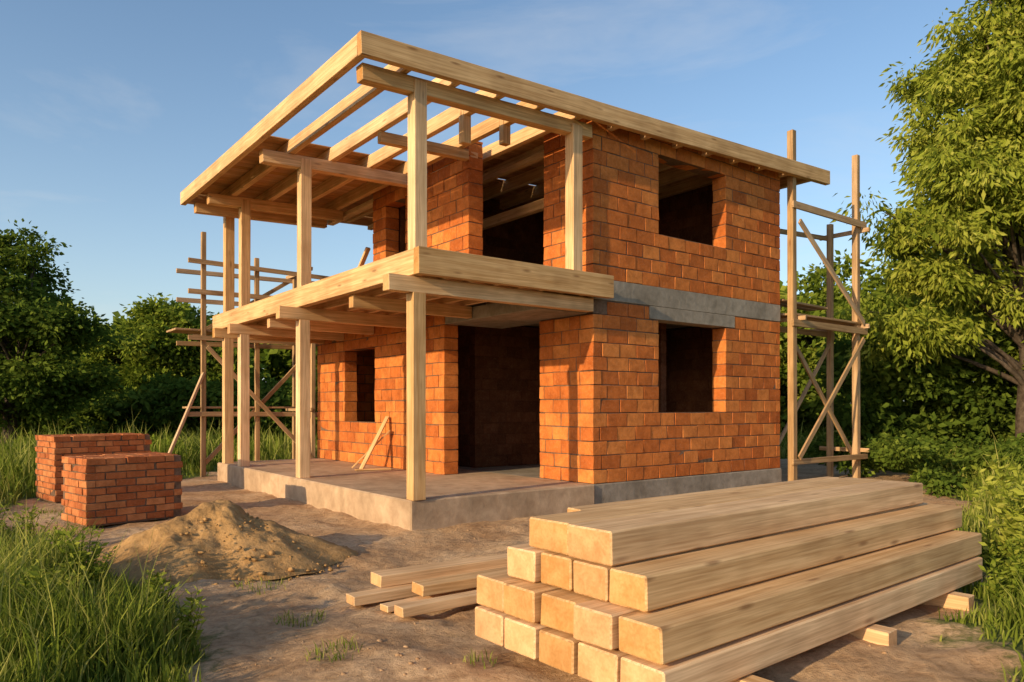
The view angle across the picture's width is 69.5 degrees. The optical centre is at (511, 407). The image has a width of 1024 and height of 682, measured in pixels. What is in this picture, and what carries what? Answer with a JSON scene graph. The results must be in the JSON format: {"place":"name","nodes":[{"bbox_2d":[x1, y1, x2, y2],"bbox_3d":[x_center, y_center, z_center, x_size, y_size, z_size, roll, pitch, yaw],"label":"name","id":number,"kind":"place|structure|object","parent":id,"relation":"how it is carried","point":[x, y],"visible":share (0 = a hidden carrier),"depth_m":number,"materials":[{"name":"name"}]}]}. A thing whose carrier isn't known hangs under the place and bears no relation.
{"place":"outdoors","nodes":[
{"label":"outdoors","id":0,"kind":"place"},
{"bbox_2d":[194,202,326,227],"bbox_3d":[-5.445,-4.196,16.207,2.875,0.202,0.173,-3,2,-38],"label":"roof girder","id":1,"kind":"object","parent":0,"point":[206,209],"visible":0.86,"depth_m":16.05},
{"bbox_2d":[180,35,363,205],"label":"roof beam","id":2,"kind":"structure","parent":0,"point":[339,64],"depth_m":10.87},
{"bbox_2d":[188,194,373,225],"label":"roof fascia end","id":3,"kind":"structure","parent":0,"point":[362,221],"depth_m":17.72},
{"bbox_2d":[227,323,343,340],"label":"deck girder","id":4,"kind":"object","parent":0,"point":[253,330],"visible":0.76,"depth_m":15.38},
{"bbox_2d":[259,149,407,187],"bbox_3d":[-3.003,-4.195,13.052,2.874,0.205,0.175,-3,2,-38],"label":"roof girder","id":5,"kind":"object","parent":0,"point":[293,161],"visible":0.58,"depth_m":12.91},
{"bbox_2d":[276,306,405,327],"bbox_3d":[-2.885,-1.589,13.144,2.617,0.209,0.163,0,0,-38],"label":"deck girder","id":6,"kind":"object","parent":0,"point":[323,315],"visible":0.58,"depth_m":12.94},
{"bbox_2d":[263,139,527,189],"bbox_3d":[-0.227,-4.668,15.432,10.316,0.039,0.165,-3,1,-38],"label":"roof board","id":7,"kind":"object","parent":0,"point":[348,156],"depth_m":13.29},
{"bbox_2d":[256,145,543,198],"bbox_3d":[-0.446,-4.667,15.685,10.374,0.037,0.169,-3,2,-38],"label":"roof board","id":8,"kind":"object","parent":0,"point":[315,156],"depth_m":13.55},
{"bbox_2d":[327,152,477,225],"bbox_3d":[-2.447,-4.304,14.923,0.162,0.103,5.904,0,0,-38],"label":"roof wall plate","id":9,"kind":"object","parent":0,"point":[358,209],"visible":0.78,"depth_m":16.05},
{"bbox_2d":[349,282,497,312],"bbox_3d":[-2.855,-1.819,13.686,0.074,0.240,8.683,0,0,-38],"label":"deck joist","id":10,"kind":"object","parent":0,"point":[428,298],"visible":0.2,"depth_m":11.69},
{"bbox_2d":[459,109,470,145],"bbox_3d":[-0.699,-4.227,10.966,0.144,0.634,0.123,0,0,-38],"label":"roof strut","id":11,"kind":"object","parent":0,"point":[464,129],"visible":0.58,"depth_m":10.92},
{"bbox_2d":[393,288,543,316],"bbox_3d":[-2.205,-1.821,14.187,0.074,0.244,8.683,0,0,-38],"label":"deck joist","id":12,"kind":"object","parent":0,"point":[466,302],"visible":0.18,"depth_m":12.26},
{"bbox_2d":[356,62,591,140],"bbox_3d":[-0.345,-4.210,10.330,3.908,0.204,0.174,-3,2,-38],"label":"roof girder","id":13,"kind":"object","parent":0,"point":[370,75],"visible":1,"depth_m":10.07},
{"bbox_2d":[220,64,410,195],"bbox_3d":[-3.792,-4.378,12.542,0.110,0.229,8.163,0,0,-38],"label":"roof rafter","id":14,"kind":"object","parent":13,"relation":"on","point":[349,104],"visible":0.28,"depth_m":11.48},
{"bbox_2d":[255,78,459,200],"bbox_3d":[-3.207,-4.404,12.997,0.112,0.225,8.163,0,0,-38],"label":"roof rafter","id":15,"kind":"object","parent":13,"relation":"on","point":[397,113],"visible":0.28,"depth_m":12.04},
{"bbox_2d":[289,90,503,204],"bbox_3d":[-2.621,-4.431,13.448,0.114,0.226,8.162,0,0,-38],"label":"roof rafter","id":16,"kind":"object","parent":13,"relation":"on","point":[443,121],"visible":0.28,"depth_m":12.77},
{"bbox_2d":[319,101,544,209],"bbox_3d":[-2.035,-4.457,13.903,0.112,0.222,8.160,0,0,-38],"label":"roof rafter","id":17,"kind":"object","parent":13,"relation":"on","point":[485,128],"visible":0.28,"depth_m":13.09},
{"bbox_2d":[344,112,581,223],"bbox_3d":[-1.450,-4.487,14.355,0.114,0.223,8.163,0,0,-38],"label":"roof rafter","id":18,"kind":"object","parent":13,"relation":"on","point":[523,136],"visible":0.38,"depth_m":12.39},
{"bbox_2d":[383,273,593,311],"bbox_3d":[-0.190,-1.589,10.436,3.564,0.208,0.165,0,0,-38],"label":"deck girder","id":19,"kind":"object","parent":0,"point":[393,282],"visible":1,"depth_m":10.18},
{"bbox_2d":[213,248,421,328],"bbox_3d":[-3.906,-1.867,12.967,0.137,0.337,8.835,0,0,-38],"label":"balcony beam","id":20,"kind":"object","parent":19,"relation":"on","point":[363,278],"visible":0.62,"depth_m":11.56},
{"bbox_2d":[223,217,234,311],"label":"balcony post","id":21,"kind":"object","parent":20,"relation":"on","point":[228,260],"visible":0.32,"depth_m":15.86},
{"bbox_2d":[239,199,250,306],"bbox_3d":[-5.468,-3.129,15.102,0.192,2.201,0.186,0,0,-38],"label":"balcony post","id":22,"kind":"object","parent":20,"relation":"on","point":[244,245],"visible":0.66,"depth_m":15.03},
{"bbox_2d":[207,193,342,220],"bbox_3d":[-4.910,-4.195,15.534,2.856,0.207,0.173,-3,2,-38],"label":"roof girder","id":23,"kind":"object","parent":22,"relation":"on","point":[214,199],"visible":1,"depth_m":15.36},
{"bbox_2d":[297,158,311,286],"bbox_3d":[-3.552,-3.130,12.628,0.190,2.202,0.188,0,0,-38],"label":"balcony post","id":24,"kind":"object","parent":20,"relation":"on","point":[304,189],"visible":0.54,"depth_m":12.56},
{"bbox_2d":[408,79,426,249],"bbox_3d":[-1.233,-3.132,9.629,0.190,2.204,0.189,0,0,-38],"label":"balcony post","id":25,"kind":"object","parent":20,"relation":"on","point":[417,166],"visible":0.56,"depth_m":9.56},
{"bbox_2d":[0,0,1006,400],"label":"sky","id":26,"kind":"structure","parent":0,"point":[110,109],"materials":[{"name":"blue"}]},
{"bbox_2d":[499,119,509,146],"bbox_3d":[-0.114,-4.314,11.418,0.142,0.511,0.124,0,0,-38],"label":"roof strut","id":27,"kind":"object","parent":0,"point":[504,134],"visible":0.58,"depth_m":11.37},
{"bbox_2d":[0,411,1023,681],"bbox_3d":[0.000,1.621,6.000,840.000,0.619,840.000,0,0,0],"label":"ground","id":28,"kind":"structure","parent":0,"point":[962,653],"depth_m":5.33,"materials":[{"name":"soil"}]},
{"bbox_2d":[0,508,34,543],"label":"weed plant","id":29,"kind":"object","parent":28,"relation":"on","point":[13,528],"visible":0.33,"depth_m":8.31,"materials":[{"name":"green plant"}]},
{"bbox_2d":[12,498,53,541],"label":"weed plant","id":30,"kind":"object","parent":28,"relation":"on","point":[30,524],"visible":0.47,"depth_m":8.05,"materials":[{"name":"green plant"}]},
{"bbox_2d":[0,565,76,621],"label":"weed plant","id":31,"kind":"object","parent":28,"relation":"on","point":[24,582],"visible":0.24,"depth_m":4.71,"materials":[{"name":"green plant"}]},
{"bbox_2d":[15,552,91,614],"bbox_3d":[-3.106,1.315,4.999,0.363,0.612,0.327,0,0,0],"label":"weed plant","id":32,"kind":"object","parent":28,"relation":"on","point":[43,584],"visible":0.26,"depth_m":5.05,"materials":[{"name":"green plant"}]},
{"bbox_2d":[42,528,104,592],"bbox_3d":[-3.552,1.299,5.943,0.273,0.643,0.453,0,0,43],"label":"weed plant","id":33,"kind":"object","parent":28,"relation":"on","point":[78,538],"visible":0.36,"depth_m":5.94,"materials":[{"name":"green plant"}]},
{"bbox_2d":[0,218,155,443],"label":"oak tree","id":34,"kind":"object","parent":28,"relation":"on","point":[34,314],"visible":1,"depth_m":24.43,"materials":[{"name":"green plant"}]},
{"bbox_2d":[53,525,103,572],"bbox_3d":[-3.660,1.306,6.273,0.387,0.629,0.439,0,0,-36],"label":"weed plant","id":35,"kind":"object","parent":28,"relation":"on","point":[69,541],"visible":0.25,"depth_m":6.29,"materials":[{"name":"green plant"}]},
{"bbox_2d":[67,544,117,597],"bbox_3d":[-3.397,1.358,5.972,0.455,0.526,0.230,0,0,7],"label":"weed plant","id":36,"kind":"object","parent":28,"relation":"on","point":[100,570],"visible":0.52,"depth_m":5.96,"materials":[{"name":"green plant"}]},
{"bbox_2d":[35,433,151,502],"bbox_3d":[-7.483,1.039,13.235,1.066,1.122,1.587,0,0,42],"label":"brick stack","id":37,"kind":"object","parent":28,"relation":"on","point":[51,450],"visible":0.59,"depth_m":12.71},
{"bbox_2d":[0,435,217,461],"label":"undergrowth","id":38,"kind":"object","parent":28,"relation":"on","point":[167,442],"visible":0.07,"depth_m":20.43,"materials":[{"name":"green plant"}]},
{"bbox_2d":[61,452,182,526],"bbox_3d":[-5.575,1.139,10.596,0.937,0.921,1.325,0,0,41],"label":"brick stack","id":39,"kind":"object","parent":28,"relation":"on","point":[112,489],"visible":0.99,"depth_m":10.22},
{"bbox_2d":[144,569,165,606],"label":"weed plant","id":40,"kind":"object","parent":28,"relation":"on","point":[153,579],"visible":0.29,"depth_m":5.87,"materials":[{"name":"green plant"}]},
{"bbox_2d":[0,371,317,443],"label":"hedge","id":41,"kind":"object","parent":28,"relation":"on","point":[159,401],"visible":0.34,"depth_m":29.16,"materials":[{"name":"green plant"}]},
{"bbox_2d":[140,574,179,632],"bbox_3d":[-2.486,1.407,5.210,0.200,0.427,0.327,0,0,0],"label":"weed plant","id":42,"kind":"object","parent":28,"relation":"on","point":[170,590],"visible":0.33,"depth_m":5.25,"materials":[{"name":"green plant"}]},
{"bbox_2d":[62,292,267,393],"bbox_3d":[-17.875,-2.077,37.655,10.294,7.444,6.654,0,0,0],"label":"oak tree","id":43,"kind":"object","parent":28,"relation":"on","point":[153,322],"visible":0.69,"depth_m":36.59,"materials":[{"name":"green plant"}]},
{"bbox_2d":[173,586,207,646],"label":"weed plant","id":44,"kind":"object","parent":28,"relation":"on","point":[187,611],"visible":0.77,"depth_m":4.92,"materials":[{"name":"green plant"}]},
{"bbox_2d":[85,499,357,586],"bbox_3d":[-3.054,1.300,7.721,2.849,0.630,2.458,0,0,0],"label":"sand pile","id":45,"kind":"object","parent":28,"relation":"on","point":[172,550],"visible":0.9,"depth_m":7.20,"materials":[{"name":"sand"}]},
{"bbox_2d":[121,512,349,586],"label":"sand clods","id":46,"kind":"object","parent":28,"relation":"on","point":[272,552],"visible":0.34,"depth_m":7.07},
{"bbox_2d":[166,232,329,476],"bbox_3d":[-6.608,-1.200,18.153,4.235,5.705,1.707,0,0,-38],"label":"timber scaffold","id":47,"kind":"object","parent":28,"relation":"on","point":[204,331],"visible":0.56,"depth_m":17.79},
{"bbox_2d":[14,508,496,668],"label":"grass tufts","id":48,"kind":"object","parent":28,"relation":"on","point":[288,620],"visible":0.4,"depth_m":5.49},
{"bbox_2d":[217,458,593,530],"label":"porch slab","id":49,"kind":"structure","parent":28,"relation":"on","point":[462,496],"depth_m":11.21,"materials":[{"name":"concrete"}]},
{"bbox_2d":[222,338,233,463],"bbox_3d":[-6.120,-0.141,15.912,0.190,2.688,0.188,0,0,-38],"label":"porch post","id":50,"kind":"object","parent":49,"relation":"on","point":[227,404],"visible":1,"depth_m":15.84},
{"bbox_2d":[212,328,324,343],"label":"deck girder","id":51,"kind":"object","parent":50,"relation":"on","point":[219,332],"visible":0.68,"depth_m":16.23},
{"bbox_2d":[238,334,249,466],"bbox_3d":[-5.482,-0.143,15.091,0.192,2.689,0.187,0,0,-38],"label":"porch post","id":52,"kind":"object","parent":49,"relation":"on","point":[243,400],"visible":1,"depth_m":15.01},
{"bbox_2d":[296,320,309,477],"bbox_3d":[-3.569,-0.143,12.615,0.187,2.688,0.191,0,0,-38],"label":"porch post","id":53,"kind":"object","parent":49,"relation":"on","point":[302,398],"visible":1,"depth_m":12.54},
{"bbox_2d":[359,416,388,468],"bbox_3d":[-2.671,0.680,14.372,0.103,1.224,0.036,0,-35,36],"label":"leaning plank","id":54,"kind":"object","parent":49,"relation":"on","point":[374,443],"visible":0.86,"depth_m":14.34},
{"bbox_2d":[406,292,425,500],"bbox_3d":[-1.249,-0.141,9.617,0.186,2.688,0.187,0,0,-38],"label":"porch post","id":55,"kind":"object","parent":49,"relation":"on","point":[416,384],"visible":1,"depth_m":9.55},
{"bbox_2d":[264,279,472,325],"bbox_3d":[-3.184,-1.821,13.430,0.075,0.245,8.685,0,0,-38],"label":"deck joist","id":56,"kind":"object","parent":55,"relation":"on","point":[396,295],"visible":0.2,"depth_m":11.75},
{"bbox_2d":[318,120,778,482],"bbox_3d":[0.356,-1.768,16.106,6.100,5.927,8.320,0,0,-38],"label":"brick walls mortar","id":57,"kind":"object","parent":49,"relation":"on","point":[599,306],"visible":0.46,"depth_m":12.92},
{"bbox_2d":[445,303,586,328],"bbox_3d":[0.105,-1.589,12.485,1.268,0.215,2.600,0,0,-38],"label":"door lintel beam","id":58,"kind":"structure","parent":57,"relation":"on","point":[497,315],"depth_m":12.16,"materials":[{"name":"concrete"}]},
{"bbox_2d":[349,295,471,318],"bbox_3d":[-1.571,-1.600,11.807,2.174,0.190,0.145,0,0,-38],"label":"deck girder","id":59,"kind":"object","parent":58,"relation":"attached to","point":[393,305],"visible":0.84,"depth_m":11.58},
{"bbox_2d":[247,275,448,325],"bbox_3d":[-3.518,-1.820,13.172,0.074,0.245,8.684,0,0,-38],"label":"deck joist","id":60,"kind":"object","parent":59,"relation":"on","point":[375,292],"visible":0.2,"depth_m":12.21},
{"bbox_2d":[370,285,521,314],"bbox_3d":[-2.523,-1.821,13.943,0.076,0.244,8.692,0,0,-38],"label":"deck joist","id":61,"kind":"object","parent":59,"relation":"on","point":[444,300],"visible":0.2,"depth_m":12.09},
{"bbox_2d":[648,306,734,328],"bbox_3d":[3.136,-1.590,13.166,2.340,0.217,0.304,0,0,-38],"label":"window lintel","id":62,"kind":"structure","parent":57,"relation":"on","point":[683,317],"depth_m":13.02,"materials":[{"name":"concrete"}]},
{"bbox_2d":[346,553,507,617],"bbox_3d":[0.215,1.500,6.530,3.190,0.203,1.258,0,0,-35],"label":"plank pile","id":63,"kind":"object","parent":28,"relation":"on","point":[441,586],"visible":0.41,"depth_m":6.08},
{"bbox_2d":[0,407,1023,681],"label":"grass","id":64,"kind":"structure","parent":28,"relation":"on","point":[122,615],"depth_m":4.72,"materials":[{"name":"plant"}]},
{"bbox_2d":[21,482,1016,677],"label":"soil clods","id":65,"kind":"object","parent":28,"relation":"on","point":[426,668],"visible":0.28,"depth_m":4.75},
{"bbox_2d":[110,280,973,424],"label":"background trees","id":66,"kind":"object","parent":28,"relation":"on","point":[278,362],"visible":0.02,"depth_m":46.74,"materials":[{"name":"green plant"}]},
{"bbox_2d":[315,349,864,437],"bbox_3d":[3.053,-0.622,33.694,24.486,6.342,7.691,0,0,0],"label":"hedge","id":67,"kind":"object","parent":28,"relation":"on","point":[808,414],"visible":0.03,"depth_m":31.65,"materials":[{"name":"green plant"}]},
{"bbox_2d":[458,464,780,503],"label":"house plinth","id":68,"kind":"structure","parent":28,"relation":"on","point":[626,490],"depth_m":13.04,"materials":[{"name":"concrete"}]},
{"bbox_2d":[374,184,713,467],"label":"interior walls","id":69,"kind":"structure","parent":68,"relation":"on","point":[504,403],"depth_m":15.38,"materials":[{"name":"brick"}]},
{"bbox_2d":[482,198,543,230],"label":"room beam","id":70,"kind":"structure","parent":69,"relation":"attached to","point":[531,208],"depth_m":14.07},
{"bbox_2d":[399,189,712,466],"bbox_3d":[0.327,-1.768,16.077,5.340,5.927,7.690,0,0,-38],"label":"interior walls mortar","id":71,"kind":"object","parent":69,"relation":"attached to","point":[672,359],"visible":0.12,"depth_m":15.47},
{"bbox_2d":[317,118,779,483],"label":"brick walls","id":72,"kind":"structure","parent":68,"relation":"on","point":[611,429],"depth_m":13.02,"materials":[{"name":"brick"}]},
{"bbox_2d":[267,318,373,334],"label":"deck girder","id":73,"kind":"object","parent":72,"relation":"attached to","point":[274,323],"visible":0.78,"depth_m":14.59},
{"bbox_2d":[260,142,522,191],"bbox_3d":[-0.298,-4.670,15.588,10.388,0.035,0.167,-3,2,-38],"label":"roof board","id":74,"kind":"object","parent":72,"relation":"on","point":[320,153],"depth_m":13.39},
{"bbox_2d":[267,136,533,187],"bbox_3d":[-0.120,-4.669,15.299,10.389,0.025,0.169,-3,2,-38],"label":"roof board","id":75,"kind":"object","parent":72,"relation":"on","point":[311,145],"depth_m":13.12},
{"bbox_2d":[377,131,468,160],"bbox_3d":[-1.414,-4.235,11.995,1.655,0.172,0.128,-3,2,-38],"label":"roof girder","id":76,"kind":"object","parent":72,"relation":"attached to","point":[433,148],"visible":0.86,"depth_m":12.02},
{"bbox_2d":[368,151,544,229],"bbox_3d":[-1.138,-4.342,14.898,0.122,0.103,7.542,0,0,-38],"label":"roof wall plate","id":77,"kind":"object","parent":72,"relation":"attached to","point":[519,165],"visible":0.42,"depth_m":13.34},
{"bbox_2d":[482,125,618,175],"bbox_3d":[-0.833,-4.515,14.831,0.116,0.222,8.163,0,0,-38],"label":"roof rafter","id":78,"kind":"object","parent":72,"relation":"on","point":[517,158],"visible":0.2,"depth_m":13.54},
{"bbox_2d":[483,134,651,201],"bbox_3d":[-0.215,-4.544,15.310,0.118,0.224,8.166,0,0,-38],"label":"roof rafter","id":79,"kind":"object","parent":72,"relation":"on","point":[516,182],"visible":0.34,"depth_m":14.85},
{"bbox_2d":[499,143,682,209],"bbox_3d":[0.417,-4.574,15.799,0.112,0.223,8.162,0,0,-38],"label":"roof rafter","id":80,"kind":"object","parent":72,"relation":"on","point":[528,194],"visible":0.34,"depth_m":15.93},
{"bbox_2d":[524,324,694,329],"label":"floor slab","id":81,"kind":"structure","parent":72,"relation":"on","point":[671,326],"depth_m":15.70,"materials":[{"name":"concrete"}]},
{"bbox_2d":[592,281,779,321],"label":"ring beam side","id":82,"kind":"structure","parent":72,"relation":"on","point":[632,293],"depth_m":12.99,"materials":[{"name":"concrete"}]},
{"bbox_2d":[658,159,738,186],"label":"roof rafter","id":83,"kind":"object","parent":72,"relation":"on","point":[670,176],"visible":0.18,"depth_m":14.69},
{"bbox_2d":[658,166,763,199],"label":"roof rafter","id":84,"kind":"object","parent":72,"relation":"on","point":[689,184],"visible":0.18,"depth_m":15.49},
{"bbox_2d":[780,176,810,188],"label":"roof rafter","id":85,"kind":"object","parent":72,"relation":"on","point":[783,182],"visible":0.18,"depth_m":15.41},
{"bbox_2d":[475,477,982,681],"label":"timber beam stack","id":86,"kind":"object","parent":28,"relation":"on","point":[739,584],"visible":1,"depth_m":4.51,"materials":[{"name":"wood"}]},
{"bbox_2d":[779,129,869,480],"bbox_3d":[6.346,-1.950,16.069,3.116,7.203,1.654,0,0,-38],"label":"timber scaffold","id":87,"kind":"object","parent":28,"relation":"on","point":[829,325],"visible":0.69,"depth_m":15.71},
{"bbox_2d":[779,248,874,417],"bbox_3d":[14.307,-2.588,32.654,11.622,8.450,7.137,0,0,14],"label":"bush","id":88,"kind":"object","parent":28,"relation":"on","point":[817,296],"visible":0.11,"depth_m":31.87,"materials":[{"name":"green plant"}]},
{"bbox_2d":[786,313,1018,472],"bbox_3d":[16.495,-0.153,20.404,17.103,5.224,6.322,0,0,0],"label":"hedge","id":89,"kind":"object","parent":28,"relation":"on","point":[946,402],"visible":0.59,"depth_m":18.84,"materials":[{"name":"green plant"}]},
{"bbox_2d":[797,200,1009,399],"bbox_3d":[16.386,-3.814,26.980,12.732,10.947,8.407,0,0,0],"label":"willow tree","id":90,"kind":"object","parent":28,"relation":"on","point":[873,298],"visible":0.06,"depth_m":27.18,"materials":[{"name":"green plant"}]},
{"bbox_2d":[820,0,1023,439],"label":"willow tree","id":91,"kind":"object","parent":28,"relation":"on","point":[965,172],"visible":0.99,"depth_m":17.09,"materials":[{"name":"green plant"}]},
{"bbox_2d":[821,431,1023,497],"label":"undergrowth","id":92,"kind":"object","parent":28,"relation":"on","point":[922,457],"visible":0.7,"depth_m":14.67,"materials":[{"name":"green plant"}]},
{"bbox_2d":[958,464,1023,565],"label":"wild shrub","id":93,"kind":"object","parent":28,"relation":"on","point":[1016,509],"visible":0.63,"depth_m":7.32,"materials":[{"name":"green plant"}]},
{"bbox_2d":[977,558,1011,600],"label":"weed plant","id":94,"kind":"object","parent":28,"relation":"on","point":[993,583],"visible":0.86,"depth_m":6.08,"materials":[{"name":"green plant"}]},
{"bbox_2d":[971,448,1023,552],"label":"wild shrub","id":95,"kind":"object","parent":28,"relation":"on","point":[1017,473],"visible":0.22,"depth_m":7.75,"materials":[{"name":"green plant"}]},
{"bbox_2d":[979,542,1023,598],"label":"weed plant","id":96,"kind":"object","parent":28,"relation":"on","point":[1014,585],"visible":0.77,"depth_m":6.10,"materials":[{"name":"green plant"}]},
{"bbox_2d":[984,453,1023,513],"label":"wild shrub","id":97,"kind":"object","parent":28,"relation":"on","point":[992,466],"visible":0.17,"depth_m":7.86,"materials":[{"name":"green plant"}]},
{"bbox_2d":[990,551,1021,583],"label":"weed plant","id":98,"kind":"object","parent":28,"relation":"on","point":[1006,564],"visible":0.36,"depth_m":6.79,"materials":[{"name":"green plant"}]},
{"bbox_2d":[994,507,1023,579],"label":"wild shrub","id":99,"kind":"object","parent":28,"relation":"on","point":[1020,527],"visible":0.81,"depth_m":7.04,"materials":[{"name":"green plant"}]},
{"bbox_2d":[1002,535,1023,584],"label":"weed plant","id":100,"kind":"object","parent":28,"relation":"on","point":[1015,550],"visible":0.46,"depth_m":6.72,"materials":[{"name":"green plant"}]},
{"bbox_2d":[414,246,613,298],"bbox_3d":[0.164,-1.870,10.445,3.495,0.346,0.132,0,0,-38],"label":"deck rim front","id":101,"kind":"object","parent":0,"point":[434,262],"visible":1,"depth_m":10.21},
{"bbox_2d":[565,123,582,270],"bbox_3d":[0.947,-3.165,11.291,0.193,2.272,0.195,0,0,-38],"label":"balcony post","id":102,"kind":"object","parent":101,"relation":"on","point":[573,200],"visible":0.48,"depth_m":11.22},
{"bbox_2d":[357,30,829,185],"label":"roof fascia front","id":103,"kind":"structure","parent":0,"point":[378,48],"depth_m":10.76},
{"label":"roof","id":104,"kind":"object","parent":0,"visible":0},
{"bbox_2d":[211,183,359,205],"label":"roof board","id":105,"kind":"object","parent":104,"relation":"on","point":[286,194],"depth_m":15.43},
{"bbox_2d":[214,181,364,203],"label":"roof board","id":106,"kind":"object","parent":104,"relation":"on","point":[262,188],"depth_m":15.24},
{"bbox_2d":[216,179,366,201],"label":"roof board","id":107,"kind":"object","parent":104,"relation":"on","point":[256,185],"depth_m":15.08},
{"bbox_2d":[229,168,356,188],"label":"roof board","id":108,"kind":"object","parent":104,"relation":"on","point":[277,176],"depth_m":14.42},
{"bbox_2d":[209,185,355,206],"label":"roof board","id":109,"kind":"object","parent":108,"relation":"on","point":[250,191],"depth_m":15.59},
{"bbox_2d":[232,165,360,186],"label":"roof board","id":110,"kind":"object","parent":104,"relation":"on","point":[283,174],"depth_m":14.30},
{"bbox_2d":[206,187,353,208],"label":"roof board","id":111,"kind":"object","parent":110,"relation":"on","point":[256,194],"depth_m":15.70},
{"bbox_2d":[204,189,372,213],"bbox_3d":[-2.376,-4.670,18.228,10.386,0.025,0.170,-3,2,-38],"label":"roof board","id":112,"kind":"object","parent":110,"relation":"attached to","point":[240,194],"depth_m":15.81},
{"bbox_2d":[218,176,370,200],"bbox_3d":[-1.744,-4.671,17.441,10.388,0.029,0.167,-3,2,-38],"label":"roof board","id":113,"kind":"object","parent":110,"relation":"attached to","point":[267,184],"depth_m":14.95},
{"bbox_2d":[222,174,372,198],"bbox_3d":[-1.645,-4.670,17.307,10.383,0.036,0.168,-3,2,-38],"label":"roof board","id":114,"kind":"object","parent":104,"relation":"on","point":[269,182],"depth_m":14.81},
{"bbox_2d":[224,172,372,196],"bbox_3d":[-1.550,-4.669,17.170,10.381,0.028,0.169,-3,2,-38],"label":"roof board","id":115,"kind":"object","parent":104,"relation":"on","point":[273,180],"depth_m":14.66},
{"bbox_2d":[235,163,363,184],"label":"roof board","id":116,"kind":"object","parent":104,"relation":"on","point":[286,172],"depth_m":14.18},
{"bbox_2d":[227,170,372,194],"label":"roof board","id":117,"kind":"object","parent":104,"relation":"on","point":[275,178],"depth_m":14.55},
{"bbox_2d":[238,161,366,183],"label":"roof board","id":118,"kind":"object","parent":104,"relation":"on","point":[291,170],"depth_m":14.06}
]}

